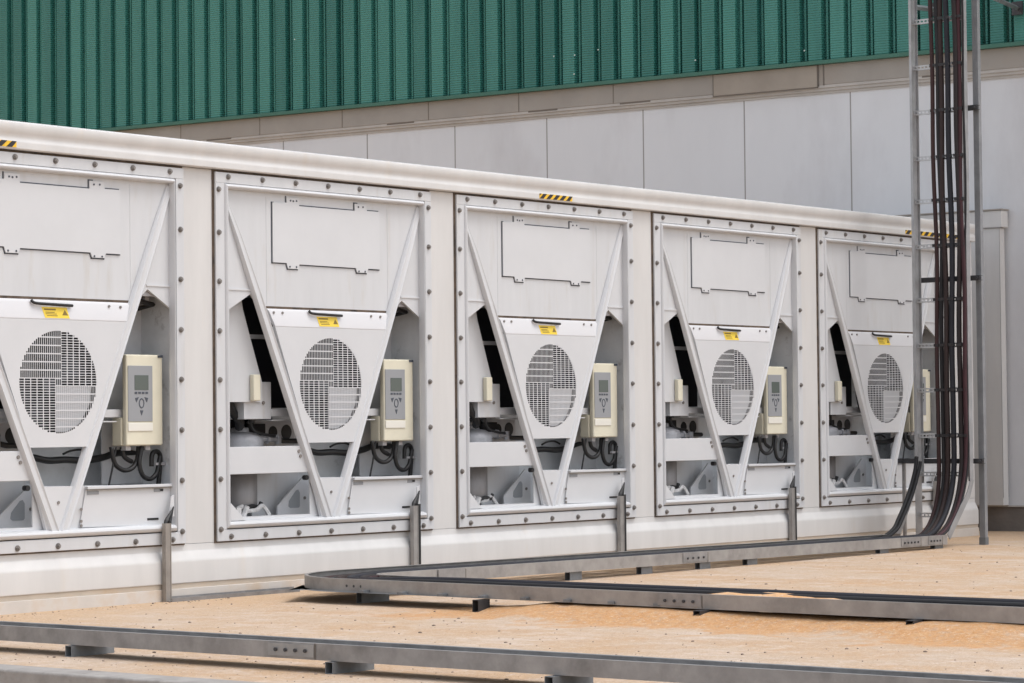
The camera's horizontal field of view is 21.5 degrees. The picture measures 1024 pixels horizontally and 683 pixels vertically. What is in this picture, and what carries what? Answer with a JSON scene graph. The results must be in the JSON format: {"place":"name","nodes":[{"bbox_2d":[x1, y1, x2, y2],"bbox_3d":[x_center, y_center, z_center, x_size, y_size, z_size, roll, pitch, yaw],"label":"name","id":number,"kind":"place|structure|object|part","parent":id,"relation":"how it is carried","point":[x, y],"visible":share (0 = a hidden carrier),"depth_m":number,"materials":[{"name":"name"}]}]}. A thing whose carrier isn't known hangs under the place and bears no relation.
{"place":"outdoors","nodes":[
{"label":"outdoors","id":0,"kind":"place"},
{"bbox_2d":[0,0,1023,530],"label":"warehouse wall","id":1,"kind":"structure","parent":0,"point":[798,102],"depth_m":27.11,"materials":[{"name":"metal"}]},
{"bbox_2d":[917,3,933,15],"bbox_3d":[3.620,-2.935,23.562,0.104,0.444,2.638,-1,-2,13],"label":"wall brace","id":2,"kind":"object","parent":1,"relation":"attached to","point":[922,8],"depth_m":23.47,"materials":[{"name":"metal"}]},
{"bbox_2d":[895,208,1008,504],"bbox_3d":[3.613,0.169,25.056,2.228,2.687,0.145,-2,-2,38],"label":"service duct","id":3,"kind":"object","parent":1,"relation":"attached to","point":[995,222],"visible":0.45,"depth_m":24.41,"materials":[{"name":"metal"}]},
{"bbox_2d":[994,0,1022,15],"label":"wall brace","id":4,"kind":"object","parent":1,"relation":"attached to","point":[1017,7],"depth_m":24.29,"materials":[{"name":"metal"}]},
{"bbox_2d":[0,531,1023,682],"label":"ground","id":5,"kind":"structure","parent":0,"point":[954,573],"depth_m":13.57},
{"bbox_2d":[65,645,113,656],"bbox_3d":[-1.909,1.391,12.166,0.042,0.050,0.260,-2,-2,38],"label":"tray support","id":6,"kind":"object","parent":5,"relation":"on","point":[74,650],"visible":0.71,"depth_m":12.11,"materials":[{"name":"metal"}]},
{"bbox_2d":[162,495,173,601],"bbox_3d":[-2.014,1.217,15.844,0.041,0.625,0.125,-1,-2,23],"label":"cable riser","id":7,"kind":"object","parent":5,"relation":"on","point":[166,565],"visible":1,"depth_m":15.80,"materials":[{"name":"metal"}]},
{"bbox_2d":[167,587,299,601],"bbox_3d":[-1.671,1.522,16.207,0.055,0.030,1.100,-2,-2,38],"label":"ground conduit","id":8,"kind":"object","parent":5,"relation":"on","point":[228,594],"visible":0.91,"depth_m":16.18,"materials":[{"name":"metal"}]},
{"bbox_2d":[325,661,373,673],"bbox_3d":[-0.674,1.349,11.197,0.042,0.050,0.260,-2,-2,38],"label":"tray support","id":9,"kind":"object","parent":5,"relation":"on","point":[334,667],"visible":0.71,"depth_m":11.14,"materials":[{"name":"metal"}]},
{"bbox_2d":[356,593,388,602],"bbox_3d":[-0.805,1.476,15.591,0.042,0.066,0.240,-2,-2,38],"label":"tray support","id":10,"kind":"object","parent":5,"relation":"on","point":[365,598],"visible":0.59,"depth_m":15.54,"materials":[{"name":"metal"}]},
{"bbox_2d":[0,120,978,614],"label":"equipment container","id":11,"kind":"object","parent":5,"relation":"on","point":[202,562],"visible":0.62,"depth_m":17.89,"materials":[{"name":"metal"}]},
{"bbox_2d":[0,149,185,555],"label":"cooling unit","id":12,"kind":"object","parent":11,"relation":"attached to","point":[92,388],"visible":1,"depth_m":15.48,"materials":[{"name":"paint"}]},
{"bbox_3d":[-2.241,0.958,15.667,0.034,0.243,0.743,-2,-2,38],"label":"access door","id":13,"kind":"part","parent":12,"relation":"part of","materials":[{"name":"paint"}]},
{"bbox_2d":[211,170,433,542],"bbox_3d":[-1.363,0.112,17.192,0.560,2.255,2.047,-2,-2,38],"label":"cooling unit","id":14,"kind":"object","parent":11,"relation":"attached to","point":[322,358],"visible":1,"depth_m":17.05,"materials":[{"name":"white paint"}]},
{"bbox_3d":[-0.819,0.998,17.474,0.034,0.243,0.743,-2,-2,38],"label":"access door","id":15,"kind":"part","parent":14,"relation":"part of","materials":[{"name":"paint"}]},
{"bbox_2d":[410,485,420,564],"bbox_3d":[-0.625,1.256,17.613,0.050,0.625,0.116,-2,-2,38],"label":"cable riser","id":16,"kind":"object","parent":11,"relation":"attached to","point":[415,530],"visible":0.81,"depth_m":17.58,"materials":[{"name":"grey metal"}]},
{"bbox_2d":[453,193,635,528],"bbox_3d":[0.059,0.152,19.000,0.560,2.255,2.047,-2,-2,38],"label":"cooling unit","id":17,"kind":"object","parent":11,"relation":"attached to","point":[544,361],"visible":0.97,"depth_m":18.88,"materials":[{"name":"paint"}]},
{"bbox_3d":[0.603,1.038,19.282,0.034,0.243,0.743,-2,-2,38],"label":"access door","id":18,"kind":"part","parent":17,"relation":"part of","materials":[{"name":"paint"}]},
{"bbox_2d":[617,478,626,551],"bbox_3d":[0.797,1.296,19.421,0.050,0.625,0.116,-2,-2,38],"label":"cable riser","id":19,"kind":"object","parent":11,"relation":"attached to","point":[621,525],"visible":0.79,"depth_m":19.38,"materials":[{"name":"grey metal"}]},
{"bbox_2d":[651,212,804,516],"bbox_3d":[1.481,0.192,20.808,0.560,2.255,2.047,-2,-2,38],"label":"cooling unit","id":20,"kind":"object","parent":11,"relation":"attached to","point":[727,348],"visible":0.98,"depth_m":20.70,"materials":[{"name":"paint"}]},
{"bbox_3d":[2.024,1.078,21.090,0.034,0.243,0.743,-2,-2,38],"label":"access door","id":21,"kind":"part","parent":20,"relation":"part of","materials":[{"name":"paint"}]},
{"bbox_2d":[788,471,796,539],"bbox_3d":[2.218,1.337,21.229,0.050,0.625,0.116,-2,-2,38],"label":"cable riser","id":22,"kind":"object","parent":11,"relation":"attached to","point":[792,512],"visible":0.81,"depth_m":21.19,"materials":[{"name":"grey metal"}]},
{"bbox_2d":[815,228,941,507],"bbox_3d":[2.902,0.232,22.616,0.560,2.255,2.047,-2,-2,38],"label":"cooling unit","id":23,"kind":"object","parent":11,"relation":"attached to","point":[864,296],"visible":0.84,"depth_m":22.42,"materials":[{"name":"paint"}]},
{"bbox_3d":[3.446,1.119,22.898,0.034,0.243,0.743,-2,-2,38],"label":"access door","id":24,"kind":"part","parent":23,"relation":"part of","materials":[{"name":"paint"}]},
{"bbox_2d":[933,466,940,531],"bbox_3d":[3.640,1.377,23.037,0.050,0.625,0.116,-2,-2,38],"label":"cable riser","id":25,"kind":"object","parent":11,"relation":"attached to","point":[934,485],"visible":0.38,"depth_m":22.99,"materials":[{"name":"grey metal"}]},
{"bbox_2d":[1,545,1021,682],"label":"pebbles","id":26,"kind":"object","parent":5,"relation":"on","point":[435,625],"visible":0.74,"depth_m":12.99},
{"bbox_2d":[544,675,592,682],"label":"tray support","id":27,"kind":"object","parent":5,"relation":"on","point":[561,679],"visible":0.56,"depth_m":10.41,"materials":[{"name":"metal"}]},
{"bbox_2d":[0,621,1023,682],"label":"cable tray","id":28,"kind":"object","parent":27,"relation":"on","point":[675,670],"visible":1,"depth_m":10.71,"materials":[{"name":"metal"}]},
{"bbox_2d":[565,571,581,580],"bbox_3d":[0.401,1.529,17.561,0.042,0.055,0.130,-2,-2,38],"label":"tray support","id":29,"kind":"object","parent":5,"relation":"on","point":[569,576],"visible":1,"depth_m":17.54,"materials":[{"name":"metal"}]},
{"bbox_2d":[636,566,652,573],"bbox_3d":[0.895,1.545,18.190,0.042,0.051,0.130,-2,-2,38],"label":"tray support","id":30,"kind":"object","parent":5,"relation":"on","point":[645,570],"visible":1,"depth_m":18.17,"materials":[{"name":"metal"}]},
{"bbox_2d":[288,533,1023,623],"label":"cable tray","id":31,"kind":"object","parent":5,"relation":"on","point":[317,581],"visible":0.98,"depth_m":15.10,"materials":[{"name":"metal"}]},
{"bbox_2d":[324,456,918,576],"bbox_3d":[1.409,1.115,16.091,5.180,0.673,11.313,0,-2,-7],"label":"cable","id":32,"kind":"object","parent":31,"relation":"on","point":[906,499],"visible":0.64,"depth_m":21.84,"materials":[{"name":"black rubber"}]},
{"bbox_2d":[336,0,950,579],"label":"cable","id":33,"kind":"object","parent":31,"relation":"on","point":[946,278],"visible":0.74,"depth_m":21.89,"materials":[{"name":"black rubber"}]},
{"bbox_2d":[326,0,1011,606],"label":"cable","id":34,"kind":"object","parent":31,"relation":"on","point":[934,198],"visible":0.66,"depth_m":21.95,"materials":[{"name":"black rubber"}]},
{"bbox_2d":[370,0,967,594],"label":"cable","id":35,"kind":"object","parent":31,"relation":"on","point":[964,288],"visible":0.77,"depth_m":21.79,"materials":[{"name":"black rubber"}]},
{"bbox_2d":[330,0,1023,606],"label":"cable","id":36,"kind":"object","parent":31,"relation":"on","point":[1012,604],"visible":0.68,"depth_m":15.08,"materials":[{"name":"black rubber"}]},
{"bbox_2d":[714,592,841,599],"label":"blown sand","id":37,"kind":"structure","parent":31,"relation":"in","point":[768,595],"depth_m":13.63,"materials":[{"name":"sand"}]},
{"bbox_2d":[883,461,921,536],"bbox_3d":[1.423,1.133,16.093,5.200,0.632,11.256,0,-2,-7],"label":"cable","id":38,"kind":"object","parent":31,"relation":"on","point":[893,532],"visible":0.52,"depth_m":21.81,"materials":[{"name":"black rubber"}]},
{"bbox_2d":[693,609,710,614],"bbox_3d":[0.968,1.400,13.689,0.042,0.066,0.100,-2,-2,38],"label":"tray support","id":39,"kind":"object","parent":5,"relation":"on","point":[701,612],"visible":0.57,"depth_m":13.67,"materials":[{"name":"grey metal"}]},
{"bbox_2d":[695,562,709,568],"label":"tray support","id":40,"kind":"object","parent":5,"relation":"on","point":[704,565],"visible":1,"depth_m":18.72,"materials":[{"name":"metal"}]},
{"bbox_2d":[443,602,1023,647],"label":"sand drift","id":41,"kind":"object","parent":5,"relation":"on","point":[979,633],"visible":0.77,"depth_m":13.37,"materials":[{"name":"sand"}]},
{"bbox_2d":[472,599,489,611],"bbox_3d":[-0.169,1.442,14.703,0.042,0.066,0.100,-2,-2,38],"label":"tray support","id":42,"kind":"object","parent":41,"relation":"on","point":[478,605],"visible":0.98,"depth_m":14.69,"materials":[{"name":"grey metal"}]},
{"bbox_2d":[742,558,756,564],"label":"tray support","id":43,"kind":"object","parent":5,"relation":"on","point":[749,561],"visible":1,"depth_m":19.19,"materials":[{"name":"metal"}]},
{"bbox_2d":[875,549,888,553],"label":"tray support","id":44,"kind":"object","parent":5,"relation":"on","point":[879,551],"visible":1,"depth_m":20.65,"materials":[{"name":"metal"}]},
{"bbox_2d":[902,464,906,535],"bbox_3d":[3.253,1.321,22.302,0.044,0.700,0.044,-2,-2,38],"label":"strut post","id":45,"kind":"object","parent":5,"relation":"on","point":[904,491],"visible":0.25,"depth_m":22.30,"materials":[{"name":"metal"}]},
{"bbox_2d":[898,459,984,463],"bbox_3d":[3.516,0.981,22.065,0.785,0.040,0.062,-2,-2,38],"label":"strut","id":46,"kind":"object","parent":45,"relation":"attached to","point":[930,461],"visible":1,"depth_m":22.11,"materials":[{"name":"grey metal"}]},
{"bbox_2d":[906,619,923,624],"bbox_3d":[1.927,1.365,12.872,0.042,0.066,0.100,-2,-2,38],"label":"tray support","id":47,"kind":"object","parent":5,"relation":"on","point":[913,621],"visible":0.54,"depth_m":12.86,"materials":[{"name":"grey metal"}]},
{"bbox_2d":[930,545,942,548],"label":"tray support","id":48,"kind":"object","parent":5,"relation":"on","point":[936,546],"visible":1,"depth_m":21.30,"materials":[{"name":"metal"}]},
{"bbox_2d":[971,0,988,544],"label":"support post","id":49,"kind":"object","parent":5,"relation":"on","point":[980,314],"visible":1,"depth_m":21.93,"materials":[{"name":"metal"}]},
{"bbox_2d":[896,0,973,538],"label":"cable ladder","id":50,"kind":"object","parent":49,"relation":"attached to","point":[917,302],"visible":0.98,"depth_m":22.09,"materials":[{"name":"grey metal"}]},
{"bbox_2d":[360,0,963,577],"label":"cable","id":51,"kind":"object","parent":50,"relation":"attached to","point":[958,306],"visible":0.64,"depth_m":21.82,"materials":[{"name":"black rubber"}]},
{"bbox_2d":[346,0,1023,602],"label":"cable","id":52,"kind":"object","parent":50,"relation":"attached to","point":[952,278],"visible":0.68,"depth_m":20.64,"materials":[{"name":"black rubber"}]},
{"bbox_2d":[942,0,969,534],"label":"cable","id":53,"kind":"object","parent":50,"relation":"attached to","point":[965,183],"visible":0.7,"depth_m":21.82,"materials":[{"name":"black rubber"}]},
{"bbox_2d":[921,275,982,282],"bbox_3d":[3.575,-0.511,22.052,0.595,0.040,0.062,-2,-2,38],"label":"strut","id":54,"kind":"object","parent":49,"relation":"attached to","point":[932,279],"visible":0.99,"depth_m":22.11,"materials":[{"name":"grey metal"}]},
{"bbox_2d":[968,105,979,110],"bbox_3d":[3.734,-1.906,21.959,0.155,0.040,0.062,-2,-2,38],"label":"strut","id":55,"kind":"object","parent":49,"relation":"attached to","point":[972,107],"visible":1,"depth_m":21.93,"materials":[{"name":"grey metal"}]},
{"label":"lower ground","id":56,"kind":"structure","parent":0,"visible":0},
{"bbox_2d":[0,664,262,682],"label":"concrete edge","id":57,"kind":"object","parent":56,"relation":"on","point":[19,674],"depth_m":11.19,"materials":[{"name":"grey concrete"}]}
]}

